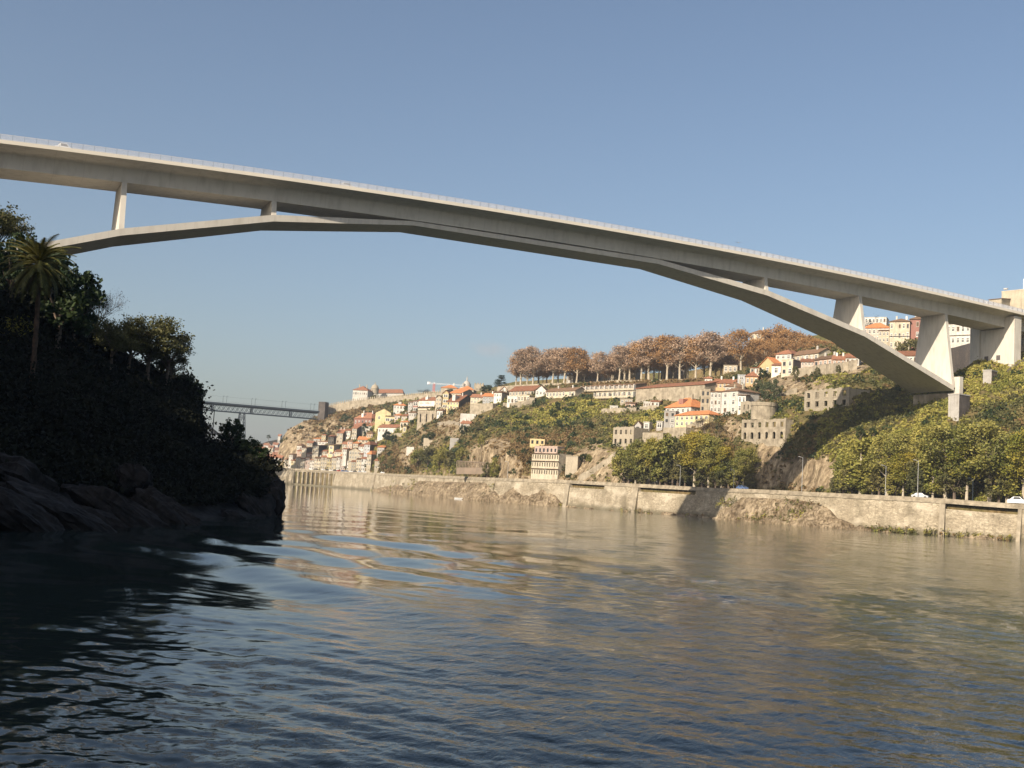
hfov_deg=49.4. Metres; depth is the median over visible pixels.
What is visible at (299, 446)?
town house
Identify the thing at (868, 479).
road tree
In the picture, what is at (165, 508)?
rock slab
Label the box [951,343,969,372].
dark retaining wall
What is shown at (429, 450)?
thicket tree
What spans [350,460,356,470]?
quay house
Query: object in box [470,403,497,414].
garden wall block
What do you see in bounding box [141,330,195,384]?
bank tree
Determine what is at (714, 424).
bare tree
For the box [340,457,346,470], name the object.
quay house
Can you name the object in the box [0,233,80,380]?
date palm
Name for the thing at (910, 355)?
apartment house
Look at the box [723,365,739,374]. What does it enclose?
terrace pavilion
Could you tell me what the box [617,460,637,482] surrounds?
road tree
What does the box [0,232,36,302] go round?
bank tree
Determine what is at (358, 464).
quay house
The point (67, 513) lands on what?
rock slab
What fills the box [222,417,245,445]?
bank tree
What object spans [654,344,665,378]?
plane tree
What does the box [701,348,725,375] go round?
plane tree
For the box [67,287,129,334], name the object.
bank tree
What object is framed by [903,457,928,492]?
road tree
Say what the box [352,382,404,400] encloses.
monastery
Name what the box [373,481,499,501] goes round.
rock bank
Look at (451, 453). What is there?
thicket tree
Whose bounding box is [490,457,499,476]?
road tree
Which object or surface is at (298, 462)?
quay house
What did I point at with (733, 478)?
road tree
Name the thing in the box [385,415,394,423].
yellow annex
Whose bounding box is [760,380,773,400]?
ivy tree
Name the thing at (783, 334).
hill tree
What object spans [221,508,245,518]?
boulder
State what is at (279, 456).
quay house
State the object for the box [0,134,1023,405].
concrete arch bridge
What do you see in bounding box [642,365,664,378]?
plane tree
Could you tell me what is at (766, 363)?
house
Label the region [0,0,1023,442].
sky
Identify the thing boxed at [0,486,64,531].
rock slab
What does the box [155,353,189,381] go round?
bank tree
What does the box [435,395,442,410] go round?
town house
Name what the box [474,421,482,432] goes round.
slope tree
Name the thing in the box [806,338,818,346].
hill tree
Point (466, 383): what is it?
church dome
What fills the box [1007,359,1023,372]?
slope wall
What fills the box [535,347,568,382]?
plane tree
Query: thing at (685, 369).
plane tree
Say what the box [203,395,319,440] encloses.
iron truss bridge
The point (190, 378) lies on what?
bank tree
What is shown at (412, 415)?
town house
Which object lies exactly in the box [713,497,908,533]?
rock bank
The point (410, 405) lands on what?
town house
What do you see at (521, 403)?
slope wall
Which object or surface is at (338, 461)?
quay house
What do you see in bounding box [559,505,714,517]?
rock bank
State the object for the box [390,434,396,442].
evergreen tree
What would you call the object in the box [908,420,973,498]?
road tree
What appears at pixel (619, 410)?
slope wall
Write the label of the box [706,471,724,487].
road tree
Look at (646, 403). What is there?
slope house
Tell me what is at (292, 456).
quay house
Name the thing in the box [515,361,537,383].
plane tree
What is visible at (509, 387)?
terrace wall
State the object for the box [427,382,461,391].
tower crane
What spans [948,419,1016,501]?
road tree
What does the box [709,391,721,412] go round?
white house
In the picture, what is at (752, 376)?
orange house
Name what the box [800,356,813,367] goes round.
hill house
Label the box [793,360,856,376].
slope wall
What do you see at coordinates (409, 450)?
garden wall block
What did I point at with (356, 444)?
town house
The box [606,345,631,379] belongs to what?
plane tree
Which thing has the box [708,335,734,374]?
plane tree
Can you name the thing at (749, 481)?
road tree
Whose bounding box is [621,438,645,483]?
road tree
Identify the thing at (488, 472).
road tree
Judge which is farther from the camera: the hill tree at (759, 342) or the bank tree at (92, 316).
the hill tree at (759, 342)
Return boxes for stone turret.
[983,370,997,383]
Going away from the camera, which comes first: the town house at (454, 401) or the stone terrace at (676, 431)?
the stone terrace at (676, 431)
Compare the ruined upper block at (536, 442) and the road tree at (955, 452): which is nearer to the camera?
the road tree at (955, 452)
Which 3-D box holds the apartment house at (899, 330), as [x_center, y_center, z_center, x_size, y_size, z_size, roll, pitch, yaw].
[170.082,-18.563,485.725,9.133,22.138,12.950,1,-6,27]
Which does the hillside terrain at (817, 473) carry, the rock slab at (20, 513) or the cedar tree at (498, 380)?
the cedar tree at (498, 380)
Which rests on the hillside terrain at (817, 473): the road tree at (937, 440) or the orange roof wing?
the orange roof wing
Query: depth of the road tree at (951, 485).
298.70 m
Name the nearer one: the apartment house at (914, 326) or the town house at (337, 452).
the apartment house at (914, 326)
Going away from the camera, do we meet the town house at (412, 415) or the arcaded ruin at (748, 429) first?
the arcaded ruin at (748, 429)
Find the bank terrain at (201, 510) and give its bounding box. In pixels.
[0,261,281,518]
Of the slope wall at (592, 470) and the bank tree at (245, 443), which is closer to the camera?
the bank tree at (245, 443)
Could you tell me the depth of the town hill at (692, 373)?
727.33 m
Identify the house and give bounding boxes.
[268,444,274,453]
[272,442,279,447]
[272,453,283,466]
[288,453,296,467]
[290,459,295,467]
[295,456,300,468]
[296,444,305,453]
[296,449,301,455]
[300,458,305,468]
[301,447,312,457]
[305,456,311,468]
[306,441,314,447]
[310,459,314,468]
[312,445,326,462]
[313,437,320,444]
[314,455,320,468]
[318,441,327,444]
[320,454,326,469]
[321,434,326,440]
[327,435,336,447]
[327,457,331,468]
[328,444,340,457]
[331,456,336,469]
[334,449,341,455]
[336,427,346,443]
[336,456,341,469]
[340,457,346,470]
[342,442,346,452]
[342,448,349,465]
[345,429,351,439]
[347,438,354,448]
[348,448,359,470]
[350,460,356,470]
[352,424,360,439]
[353,441,360,447]
[354,411,375,424]
[354,423,374,434]
[356,458,360,471]
[357,436,369,443]
[359,442,365,452]
[361,457,366,471]
[364,440,378,456]
[366,431,374,437]
[366,451,376,471]
[374,408,391,431]
[374,458,381,472]
[377,424,399,440]
[377,445,385,455]
[393,402,407,414]
[394,414,401,421]
[400,421,409,430]
[401,412,408,420]
[402,426,408,432]
[408,401,413,411]
[408,411,417,420]
[413,400,417,410]
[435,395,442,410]
[436,407,445,418]
[440,383,458,391]
[442,390,451,409]
[446,393,470,413]
[450,389,474,397]
[459,386,476,392]
[460,418,472,431]
[470,392,482,403]
[482,391,493,402]
[493,389,508,402]
[507,396,517,407]
[508,385,539,395]
[518,395,532,401]
[535,385,546,397]
[545,385,584,397]
[581,383,646,391]
[594,391,635,398]
[620,398,633,404]
[624,402,638,407]
[643,401,650,406]
[651,400,661,406]
[664,394,699,413]
[700,389,713,410]
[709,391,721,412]
[714,376,737,390]
[720,384,760,414]
[724,379,747,389]
[737,395,750,414]
[738,375,745,384]
[745,369,761,387]
[749,367,760,375]
[758,357,780,374]
[771,363,781,377]
[774,350,795,362]
[781,359,800,376]
[792,346,833,359]
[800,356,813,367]
[814,352,841,364]
[831,353,845,363]
[844,353,860,365]
[864,317,888,325]
[865,323,889,338]
[877,330,889,345]
[889,316,910,349]
[898,351,915,361]
[909,316,920,349]
[948,323,969,347]
[1021,335,1023,350]
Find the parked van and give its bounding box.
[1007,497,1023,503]
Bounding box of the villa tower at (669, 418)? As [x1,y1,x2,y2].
[664,410,679,427]
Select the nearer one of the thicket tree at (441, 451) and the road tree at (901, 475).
the road tree at (901, 475)
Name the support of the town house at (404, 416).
on the hillside terrain at (817, 473)
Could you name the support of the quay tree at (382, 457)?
on the hillside terrain at (817, 473)
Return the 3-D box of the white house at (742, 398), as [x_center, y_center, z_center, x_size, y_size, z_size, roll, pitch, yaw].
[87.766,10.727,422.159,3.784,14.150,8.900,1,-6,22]
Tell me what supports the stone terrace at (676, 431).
on the hillside terrain at (817, 473)
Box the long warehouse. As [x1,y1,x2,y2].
[635,381,718,402]
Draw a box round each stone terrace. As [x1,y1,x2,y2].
[642,433,666,441]
[663,427,695,438]
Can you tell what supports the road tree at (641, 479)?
on the road
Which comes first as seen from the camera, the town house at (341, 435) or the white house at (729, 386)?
the white house at (729, 386)
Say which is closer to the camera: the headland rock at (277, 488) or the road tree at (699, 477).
the headland rock at (277, 488)
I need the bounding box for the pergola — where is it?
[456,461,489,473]
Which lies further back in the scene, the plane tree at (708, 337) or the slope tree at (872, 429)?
the plane tree at (708, 337)
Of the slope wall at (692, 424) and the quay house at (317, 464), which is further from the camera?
the quay house at (317, 464)
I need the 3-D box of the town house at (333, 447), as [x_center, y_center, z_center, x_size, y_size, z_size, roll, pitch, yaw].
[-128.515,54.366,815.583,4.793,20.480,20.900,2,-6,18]
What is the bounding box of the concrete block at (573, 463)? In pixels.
[565,455,582,477]
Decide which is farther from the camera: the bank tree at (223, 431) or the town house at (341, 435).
the town house at (341, 435)
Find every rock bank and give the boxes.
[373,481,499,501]
[492,487,560,506]
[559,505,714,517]
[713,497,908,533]
[950,534,1009,540]
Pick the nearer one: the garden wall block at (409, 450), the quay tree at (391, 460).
the garden wall block at (409, 450)
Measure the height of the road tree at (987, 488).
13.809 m
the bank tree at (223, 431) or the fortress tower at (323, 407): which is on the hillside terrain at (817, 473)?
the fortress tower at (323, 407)
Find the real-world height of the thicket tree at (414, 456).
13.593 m
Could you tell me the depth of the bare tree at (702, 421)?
419.81 m
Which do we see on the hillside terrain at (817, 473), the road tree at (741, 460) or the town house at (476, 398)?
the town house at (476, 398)
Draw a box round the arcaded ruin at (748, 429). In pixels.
[741,418,794,446]
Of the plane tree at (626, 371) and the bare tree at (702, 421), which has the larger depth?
the plane tree at (626, 371)
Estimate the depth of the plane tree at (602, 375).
625.97 m
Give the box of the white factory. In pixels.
[530,453,572,479]
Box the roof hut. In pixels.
[704,376,713,380]
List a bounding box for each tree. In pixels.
[0,201,28,229]
[0,210,35,241]
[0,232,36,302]
[0,310,33,340]
[31,253,107,351]
[55,271,101,347]
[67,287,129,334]
[83,301,113,341]
[89,315,146,369]
[103,312,163,374]
[109,314,194,380]
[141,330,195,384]
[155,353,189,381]
[178,374,194,388]
[191,382,206,403]
[218,423,235,441]
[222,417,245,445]
[232,439,246,450]
[238,435,261,454]
[247,443,268,464]
[378,455,384,463]
[382,430,391,442]
[386,456,395,470]
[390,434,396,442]
[408,448,425,470]
[418,445,434,469]
[426,432,435,438]
[430,448,444,471]
[444,449,454,470]
[455,447,465,464]
[459,425,467,434]
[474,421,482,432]
[477,434,485,448]
[479,385,492,391]
[482,462,492,475]
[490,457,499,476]
[492,375,507,386]
[505,359,526,384]
[508,347,535,384]
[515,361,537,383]
[521,345,547,383]
[525,354,550,383]
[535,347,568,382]
[536,362,549,383]
[548,345,580,382]
[548,355,569,382]
[549,408,556,416]
[555,401,560,409]
[557,420,562,427]
[562,346,590,382]
[570,354,590,381]
[576,355,593,381]
[580,361,598,380]
[580,453,587,460]
[585,454,591,463]
[586,351,610,380]
[593,362,610,380]
[598,355,623,379]
[601,357,613,380]
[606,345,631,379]
[608,444,632,482]
[611,358,638,379]
[614,340,643,379]
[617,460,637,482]
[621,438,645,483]
[622,355,642,379]
[629,338,657,378]
[629,443,659,483]
[630,335,664,379]
[630,462,649,483]
[637,353,655,378]
[638,436,675,484]
[639,458,661,483]
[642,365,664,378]
[644,433,681,484]
[647,351,665,378]
[650,333,685,379]
[650,464,667,484]
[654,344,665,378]
[661,350,682,378]
[661,457,682,485]
[662,336,696,378]
[663,438,692,485]
[672,430,714,486]
[674,461,693,485]
[675,335,700,378]
[675,365,694,378]
[679,337,713,378]
[686,329,730,376]
[688,350,718,376]
[690,417,710,433]
[690,436,726,487]
[693,468,710,486]
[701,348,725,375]
[706,444,736,487]
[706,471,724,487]
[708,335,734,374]
[708,421,728,436]
[714,347,742,368]
[715,459,741,487]
[724,329,757,369]
[725,466,747,486]
[728,447,761,484]
[734,352,756,366]
[742,337,771,365]
[743,475,757,488]
[752,378,762,396]
[753,338,777,360]
[754,343,773,361]
[755,327,786,356]
[758,369,767,381]
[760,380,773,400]
[765,324,792,352]
[769,338,788,356]
[770,378,783,396]
[772,329,800,349]
[784,330,805,348]
[785,341,798,350]
[791,366,799,383]
[796,334,813,348]
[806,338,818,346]
[814,367,820,375]
[829,476,847,492]
[832,457,849,492]
[839,469,858,493]
[840,437,876,493]
[855,425,865,437]
[855,475,874,494]
[860,451,883,494]
[861,429,917,495]
[864,469,894,494]
[869,426,877,435]
[883,474,906,495]
[886,451,918,495]
[894,341,909,350]
[901,338,917,350]
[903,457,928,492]
[906,471,934,493]
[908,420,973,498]
[917,450,948,497]
[935,460,974,498]
[944,440,994,499]
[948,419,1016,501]
[984,446,1023,502]
[984,464,1019,502]
[997,427,1023,503]
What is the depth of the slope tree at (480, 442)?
519.31 m
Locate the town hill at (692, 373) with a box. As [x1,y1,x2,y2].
[384,324,889,397]
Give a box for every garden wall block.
[406,447,414,455]
[423,438,433,449]
[449,438,459,449]
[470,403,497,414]
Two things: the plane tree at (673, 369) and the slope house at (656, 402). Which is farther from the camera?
the plane tree at (673, 369)
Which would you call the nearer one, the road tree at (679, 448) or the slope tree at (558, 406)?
the road tree at (679, 448)
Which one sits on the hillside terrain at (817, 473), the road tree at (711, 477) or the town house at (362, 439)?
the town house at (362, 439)
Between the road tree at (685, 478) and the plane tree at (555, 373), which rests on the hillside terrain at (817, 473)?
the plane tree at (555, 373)
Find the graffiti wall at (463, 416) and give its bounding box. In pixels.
[460,413,476,425]
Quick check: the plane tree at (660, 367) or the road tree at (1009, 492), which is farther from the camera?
the plane tree at (660, 367)
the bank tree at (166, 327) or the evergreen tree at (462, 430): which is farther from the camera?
the evergreen tree at (462, 430)
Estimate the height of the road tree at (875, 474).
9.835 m
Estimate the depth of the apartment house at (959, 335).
432.81 m
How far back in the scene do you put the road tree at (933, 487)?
302.02 m
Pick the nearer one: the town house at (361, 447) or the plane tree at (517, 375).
the plane tree at (517, 375)
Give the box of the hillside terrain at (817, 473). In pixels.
[278,346,1023,513]
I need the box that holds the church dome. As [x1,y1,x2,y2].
[460,376,472,388]
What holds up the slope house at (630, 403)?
on the hillside terrain at (817, 473)
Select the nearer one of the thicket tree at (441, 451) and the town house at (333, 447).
the thicket tree at (441, 451)
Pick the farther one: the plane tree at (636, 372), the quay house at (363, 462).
the quay house at (363, 462)
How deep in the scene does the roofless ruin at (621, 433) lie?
445.05 m
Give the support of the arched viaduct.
on the hillside terrain at (817, 473)
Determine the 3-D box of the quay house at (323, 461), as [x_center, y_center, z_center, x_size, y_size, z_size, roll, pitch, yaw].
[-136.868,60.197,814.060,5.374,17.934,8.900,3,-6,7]
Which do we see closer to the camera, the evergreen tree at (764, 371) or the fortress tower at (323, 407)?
the evergreen tree at (764, 371)
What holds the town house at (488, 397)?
on the hillside terrain at (817, 473)
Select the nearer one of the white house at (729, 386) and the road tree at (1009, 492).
the road tree at (1009, 492)
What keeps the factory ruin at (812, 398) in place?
on the hillside terrain at (817, 473)
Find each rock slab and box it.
[0,474,116,531]
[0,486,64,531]
[61,483,170,527]
[75,503,130,529]
[131,485,201,524]
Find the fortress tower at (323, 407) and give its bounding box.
[318,402,328,419]
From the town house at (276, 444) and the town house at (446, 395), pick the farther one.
the town house at (276, 444)
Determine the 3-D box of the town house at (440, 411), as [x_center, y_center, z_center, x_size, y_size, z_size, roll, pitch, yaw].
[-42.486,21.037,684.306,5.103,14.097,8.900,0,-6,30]
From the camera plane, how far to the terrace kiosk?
625.22 m
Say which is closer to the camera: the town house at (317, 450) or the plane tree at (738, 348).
the plane tree at (738, 348)
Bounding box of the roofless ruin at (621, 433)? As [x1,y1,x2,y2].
[613,426,648,446]
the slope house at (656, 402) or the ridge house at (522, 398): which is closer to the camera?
the slope house at (656, 402)
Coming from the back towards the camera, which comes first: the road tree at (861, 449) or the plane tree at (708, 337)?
the plane tree at (708, 337)
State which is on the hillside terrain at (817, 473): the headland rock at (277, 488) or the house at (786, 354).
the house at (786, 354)
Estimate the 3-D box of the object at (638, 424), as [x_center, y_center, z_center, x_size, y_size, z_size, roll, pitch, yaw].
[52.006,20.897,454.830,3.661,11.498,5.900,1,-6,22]
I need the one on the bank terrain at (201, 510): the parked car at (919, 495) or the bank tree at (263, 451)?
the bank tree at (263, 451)
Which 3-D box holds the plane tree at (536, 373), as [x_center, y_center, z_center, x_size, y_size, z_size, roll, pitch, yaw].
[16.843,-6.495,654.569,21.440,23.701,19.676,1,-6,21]
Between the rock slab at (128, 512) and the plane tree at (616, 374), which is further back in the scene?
the plane tree at (616, 374)
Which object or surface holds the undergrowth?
on the bank terrain at (201, 510)
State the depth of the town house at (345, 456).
770.20 m
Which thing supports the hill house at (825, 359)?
on the hillside terrain at (817, 473)
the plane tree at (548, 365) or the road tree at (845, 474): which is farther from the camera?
the plane tree at (548, 365)
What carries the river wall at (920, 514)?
in the river water
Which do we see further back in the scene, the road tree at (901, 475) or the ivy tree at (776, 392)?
the ivy tree at (776, 392)
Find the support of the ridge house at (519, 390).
on the hillside terrain at (817, 473)
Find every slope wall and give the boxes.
[437,420,458,425]
[503,399,534,407]
[578,439,640,480]
[601,405,656,412]
[686,418,713,427]
[755,388,796,401]
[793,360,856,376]
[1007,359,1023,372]
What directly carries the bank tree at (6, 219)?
on the bank terrain at (201, 510)
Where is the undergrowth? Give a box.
[0,240,295,505]
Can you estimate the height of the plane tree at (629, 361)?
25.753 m
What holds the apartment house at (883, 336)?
on the hillside terrain at (817, 473)
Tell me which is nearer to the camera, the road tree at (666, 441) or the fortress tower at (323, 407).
the road tree at (666, 441)
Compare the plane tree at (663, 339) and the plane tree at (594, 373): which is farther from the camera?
the plane tree at (594, 373)
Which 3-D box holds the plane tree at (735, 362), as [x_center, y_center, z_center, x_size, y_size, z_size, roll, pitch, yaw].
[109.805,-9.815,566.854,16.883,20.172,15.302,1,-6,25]
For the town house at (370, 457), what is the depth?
722.75 m
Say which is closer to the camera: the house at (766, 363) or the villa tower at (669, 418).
the villa tower at (669, 418)
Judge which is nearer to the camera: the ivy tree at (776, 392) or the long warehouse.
the ivy tree at (776, 392)
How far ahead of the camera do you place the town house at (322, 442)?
842.09 m
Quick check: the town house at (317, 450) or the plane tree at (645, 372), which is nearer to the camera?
the plane tree at (645, 372)
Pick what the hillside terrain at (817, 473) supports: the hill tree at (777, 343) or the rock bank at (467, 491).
the hill tree at (777, 343)
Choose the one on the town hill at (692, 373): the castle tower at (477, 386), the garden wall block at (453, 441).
the castle tower at (477, 386)
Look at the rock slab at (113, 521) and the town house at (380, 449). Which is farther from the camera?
the town house at (380, 449)
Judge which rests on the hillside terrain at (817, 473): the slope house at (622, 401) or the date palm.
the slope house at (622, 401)
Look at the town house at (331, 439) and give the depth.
830.54 m
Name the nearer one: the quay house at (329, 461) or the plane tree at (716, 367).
the plane tree at (716, 367)
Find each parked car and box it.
[736,485,748,488]
[911,493,928,497]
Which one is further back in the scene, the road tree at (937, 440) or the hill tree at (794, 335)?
the hill tree at (794, 335)
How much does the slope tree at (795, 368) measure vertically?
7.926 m
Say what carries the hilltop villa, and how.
on the town hill at (692, 373)
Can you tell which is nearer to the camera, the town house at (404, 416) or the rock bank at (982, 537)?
the rock bank at (982, 537)
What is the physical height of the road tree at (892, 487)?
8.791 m
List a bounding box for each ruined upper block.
[530,439,545,447]
[534,446,564,452]
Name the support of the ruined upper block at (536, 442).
on the hillside terrain at (817, 473)
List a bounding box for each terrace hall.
[574,372,610,382]
[661,368,686,379]
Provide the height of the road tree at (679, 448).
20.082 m
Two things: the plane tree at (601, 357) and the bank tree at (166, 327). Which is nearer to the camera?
the bank tree at (166, 327)
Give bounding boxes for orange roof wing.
[674,410,720,426]
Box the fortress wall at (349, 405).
[328,389,448,413]
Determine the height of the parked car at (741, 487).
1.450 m
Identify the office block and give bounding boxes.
[988,298,1009,308]
[1001,279,1023,311]
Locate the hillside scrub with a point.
(904, 399)
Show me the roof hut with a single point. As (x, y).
(708, 378)
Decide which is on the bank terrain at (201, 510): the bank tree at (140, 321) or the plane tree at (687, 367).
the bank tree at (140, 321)
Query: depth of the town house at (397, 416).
769.85 m
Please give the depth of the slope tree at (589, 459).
447.36 m
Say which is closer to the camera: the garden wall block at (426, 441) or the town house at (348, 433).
the garden wall block at (426, 441)
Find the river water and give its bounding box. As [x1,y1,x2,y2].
[0,484,1023,767]
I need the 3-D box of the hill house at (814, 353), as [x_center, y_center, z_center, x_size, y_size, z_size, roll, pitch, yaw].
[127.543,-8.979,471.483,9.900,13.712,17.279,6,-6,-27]
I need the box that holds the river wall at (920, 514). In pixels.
[275,468,1023,541]
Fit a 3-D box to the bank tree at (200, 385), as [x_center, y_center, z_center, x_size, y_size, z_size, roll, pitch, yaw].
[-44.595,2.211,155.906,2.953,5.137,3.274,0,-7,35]
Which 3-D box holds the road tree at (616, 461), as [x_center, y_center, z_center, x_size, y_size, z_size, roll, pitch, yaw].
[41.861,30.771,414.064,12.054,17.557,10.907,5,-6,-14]
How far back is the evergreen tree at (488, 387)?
744.31 m
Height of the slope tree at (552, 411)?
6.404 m
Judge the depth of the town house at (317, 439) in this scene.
848.43 m
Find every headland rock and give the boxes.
[234,493,267,515]
[266,476,285,515]
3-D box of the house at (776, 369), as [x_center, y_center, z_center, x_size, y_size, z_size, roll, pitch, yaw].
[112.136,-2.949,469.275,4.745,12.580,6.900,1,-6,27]
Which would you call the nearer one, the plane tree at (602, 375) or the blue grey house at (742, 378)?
the blue grey house at (742, 378)
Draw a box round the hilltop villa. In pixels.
[750,327,766,358]
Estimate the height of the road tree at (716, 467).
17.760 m
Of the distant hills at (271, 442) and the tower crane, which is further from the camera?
the distant hills at (271, 442)
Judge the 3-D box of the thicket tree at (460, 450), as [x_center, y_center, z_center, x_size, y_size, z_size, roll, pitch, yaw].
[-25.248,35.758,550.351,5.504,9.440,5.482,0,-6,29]
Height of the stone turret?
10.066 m
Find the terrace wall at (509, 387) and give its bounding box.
[497,379,681,390]
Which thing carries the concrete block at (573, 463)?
on the hillside terrain at (817, 473)
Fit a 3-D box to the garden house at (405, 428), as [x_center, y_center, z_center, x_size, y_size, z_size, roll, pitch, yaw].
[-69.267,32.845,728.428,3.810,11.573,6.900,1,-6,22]
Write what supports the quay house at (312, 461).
on the hillside terrain at (817, 473)
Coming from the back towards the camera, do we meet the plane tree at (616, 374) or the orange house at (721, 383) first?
the plane tree at (616, 374)
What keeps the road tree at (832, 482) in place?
on the road
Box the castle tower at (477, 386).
[474,383,484,390]
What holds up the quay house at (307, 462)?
on the hillside terrain at (817, 473)
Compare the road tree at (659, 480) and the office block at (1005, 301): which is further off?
the office block at (1005, 301)
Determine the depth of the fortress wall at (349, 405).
878.32 m
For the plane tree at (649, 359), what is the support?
on the hillside terrain at (817, 473)
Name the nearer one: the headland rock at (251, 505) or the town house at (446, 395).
the headland rock at (251, 505)
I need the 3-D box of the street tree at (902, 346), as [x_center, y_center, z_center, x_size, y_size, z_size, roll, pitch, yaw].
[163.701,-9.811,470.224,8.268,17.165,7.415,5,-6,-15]
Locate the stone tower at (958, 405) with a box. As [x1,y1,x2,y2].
[948,393,970,420]
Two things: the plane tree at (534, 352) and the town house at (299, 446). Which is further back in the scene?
the town house at (299, 446)
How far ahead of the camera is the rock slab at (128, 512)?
89.31 m
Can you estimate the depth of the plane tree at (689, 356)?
556.50 m
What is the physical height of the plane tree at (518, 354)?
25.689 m
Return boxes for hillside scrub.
[280,343,1023,540]
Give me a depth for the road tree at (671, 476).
394.20 m
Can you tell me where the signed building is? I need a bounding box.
[416,395,436,410]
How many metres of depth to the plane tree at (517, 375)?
639.66 m
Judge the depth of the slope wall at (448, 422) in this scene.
643.31 m
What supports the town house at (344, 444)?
on the hillside terrain at (817, 473)
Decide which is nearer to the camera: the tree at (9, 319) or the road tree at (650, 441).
the tree at (9, 319)
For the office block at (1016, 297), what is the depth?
564.24 m
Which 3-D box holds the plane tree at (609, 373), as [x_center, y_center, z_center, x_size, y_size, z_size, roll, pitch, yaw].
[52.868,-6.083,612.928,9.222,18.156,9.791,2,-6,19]
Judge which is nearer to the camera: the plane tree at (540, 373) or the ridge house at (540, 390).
the ridge house at (540, 390)
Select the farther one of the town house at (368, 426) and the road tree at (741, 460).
the town house at (368, 426)
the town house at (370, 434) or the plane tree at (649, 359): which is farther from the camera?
the town house at (370, 434)
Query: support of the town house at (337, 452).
on the hillside terrain at (817, 473)
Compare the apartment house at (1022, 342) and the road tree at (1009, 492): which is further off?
the apartment house at (1022, 342)
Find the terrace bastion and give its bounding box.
[611,369,640,379]
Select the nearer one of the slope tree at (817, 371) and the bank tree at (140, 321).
the bank tree at (140, 321)
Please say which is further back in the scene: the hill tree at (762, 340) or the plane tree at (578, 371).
the plane tree at (578, 371)
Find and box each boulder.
[0,452,60,494]
[115,463,152,496]
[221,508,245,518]
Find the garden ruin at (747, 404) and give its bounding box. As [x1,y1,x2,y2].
[740,401,754,413]
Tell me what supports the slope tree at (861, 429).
on the hillside terrain at (817, 473)
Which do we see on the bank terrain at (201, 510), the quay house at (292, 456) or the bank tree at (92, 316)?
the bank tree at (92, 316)
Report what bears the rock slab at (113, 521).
on the bank terrain at (201, 510)
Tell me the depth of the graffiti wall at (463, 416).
606.43 m
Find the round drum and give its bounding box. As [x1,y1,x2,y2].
[751,402,777,419]
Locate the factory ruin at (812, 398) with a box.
[804,387,869,410]
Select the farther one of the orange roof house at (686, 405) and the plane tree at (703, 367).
the plane tree at (703, 367)
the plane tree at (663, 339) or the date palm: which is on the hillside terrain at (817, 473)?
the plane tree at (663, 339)
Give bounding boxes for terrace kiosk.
[566,374,574,382]
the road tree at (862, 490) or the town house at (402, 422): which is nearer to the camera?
the road tree at (862, 490)
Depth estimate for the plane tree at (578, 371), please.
635.69 m
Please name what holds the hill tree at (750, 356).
on the hillside terrain at (817, 473)
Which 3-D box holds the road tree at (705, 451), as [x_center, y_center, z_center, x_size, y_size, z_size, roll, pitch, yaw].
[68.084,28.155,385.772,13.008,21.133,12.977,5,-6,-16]
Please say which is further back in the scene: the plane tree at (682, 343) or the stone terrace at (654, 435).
the plane tree at (682, 343)
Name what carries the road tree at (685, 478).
on the road
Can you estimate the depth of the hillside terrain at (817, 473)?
428.66 m
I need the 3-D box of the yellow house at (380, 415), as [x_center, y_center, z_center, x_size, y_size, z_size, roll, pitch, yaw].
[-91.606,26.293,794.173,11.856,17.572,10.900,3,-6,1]
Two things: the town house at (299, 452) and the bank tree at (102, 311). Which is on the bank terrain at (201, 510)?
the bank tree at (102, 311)
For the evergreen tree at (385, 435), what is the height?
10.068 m
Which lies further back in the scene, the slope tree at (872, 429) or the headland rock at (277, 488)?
the slope tree at (872, 429)
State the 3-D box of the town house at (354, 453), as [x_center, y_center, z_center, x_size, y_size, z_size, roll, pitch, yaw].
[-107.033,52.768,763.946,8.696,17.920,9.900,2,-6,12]
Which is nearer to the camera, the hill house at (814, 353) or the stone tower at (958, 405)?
the stone tower at (958, 405)
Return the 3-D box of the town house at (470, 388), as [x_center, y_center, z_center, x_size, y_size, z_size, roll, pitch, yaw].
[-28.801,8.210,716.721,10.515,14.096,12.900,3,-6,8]
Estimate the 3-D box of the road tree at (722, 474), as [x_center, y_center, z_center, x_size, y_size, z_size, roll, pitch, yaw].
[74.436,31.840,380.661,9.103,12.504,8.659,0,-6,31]
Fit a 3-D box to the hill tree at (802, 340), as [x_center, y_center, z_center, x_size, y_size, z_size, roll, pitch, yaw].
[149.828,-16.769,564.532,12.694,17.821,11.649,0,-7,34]
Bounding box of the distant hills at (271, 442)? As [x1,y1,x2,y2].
[261,440,277,445]
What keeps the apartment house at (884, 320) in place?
on the town hill at (692, 373)
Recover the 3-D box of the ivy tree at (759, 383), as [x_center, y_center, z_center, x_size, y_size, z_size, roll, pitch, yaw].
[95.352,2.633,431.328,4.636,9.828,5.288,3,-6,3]
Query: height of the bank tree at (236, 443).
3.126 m
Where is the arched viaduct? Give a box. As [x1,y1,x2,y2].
[417,411,436,429]
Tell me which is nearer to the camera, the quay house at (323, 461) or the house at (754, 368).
the house at (754, 368)
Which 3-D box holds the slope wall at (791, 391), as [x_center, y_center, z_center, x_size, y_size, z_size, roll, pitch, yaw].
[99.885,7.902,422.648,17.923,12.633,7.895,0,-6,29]
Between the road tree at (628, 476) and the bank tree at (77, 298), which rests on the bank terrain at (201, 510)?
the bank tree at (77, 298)
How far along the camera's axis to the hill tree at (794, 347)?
559.04 m
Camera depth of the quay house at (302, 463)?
829.23 m
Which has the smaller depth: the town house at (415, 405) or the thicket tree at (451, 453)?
the thicket tree at (451, 453)

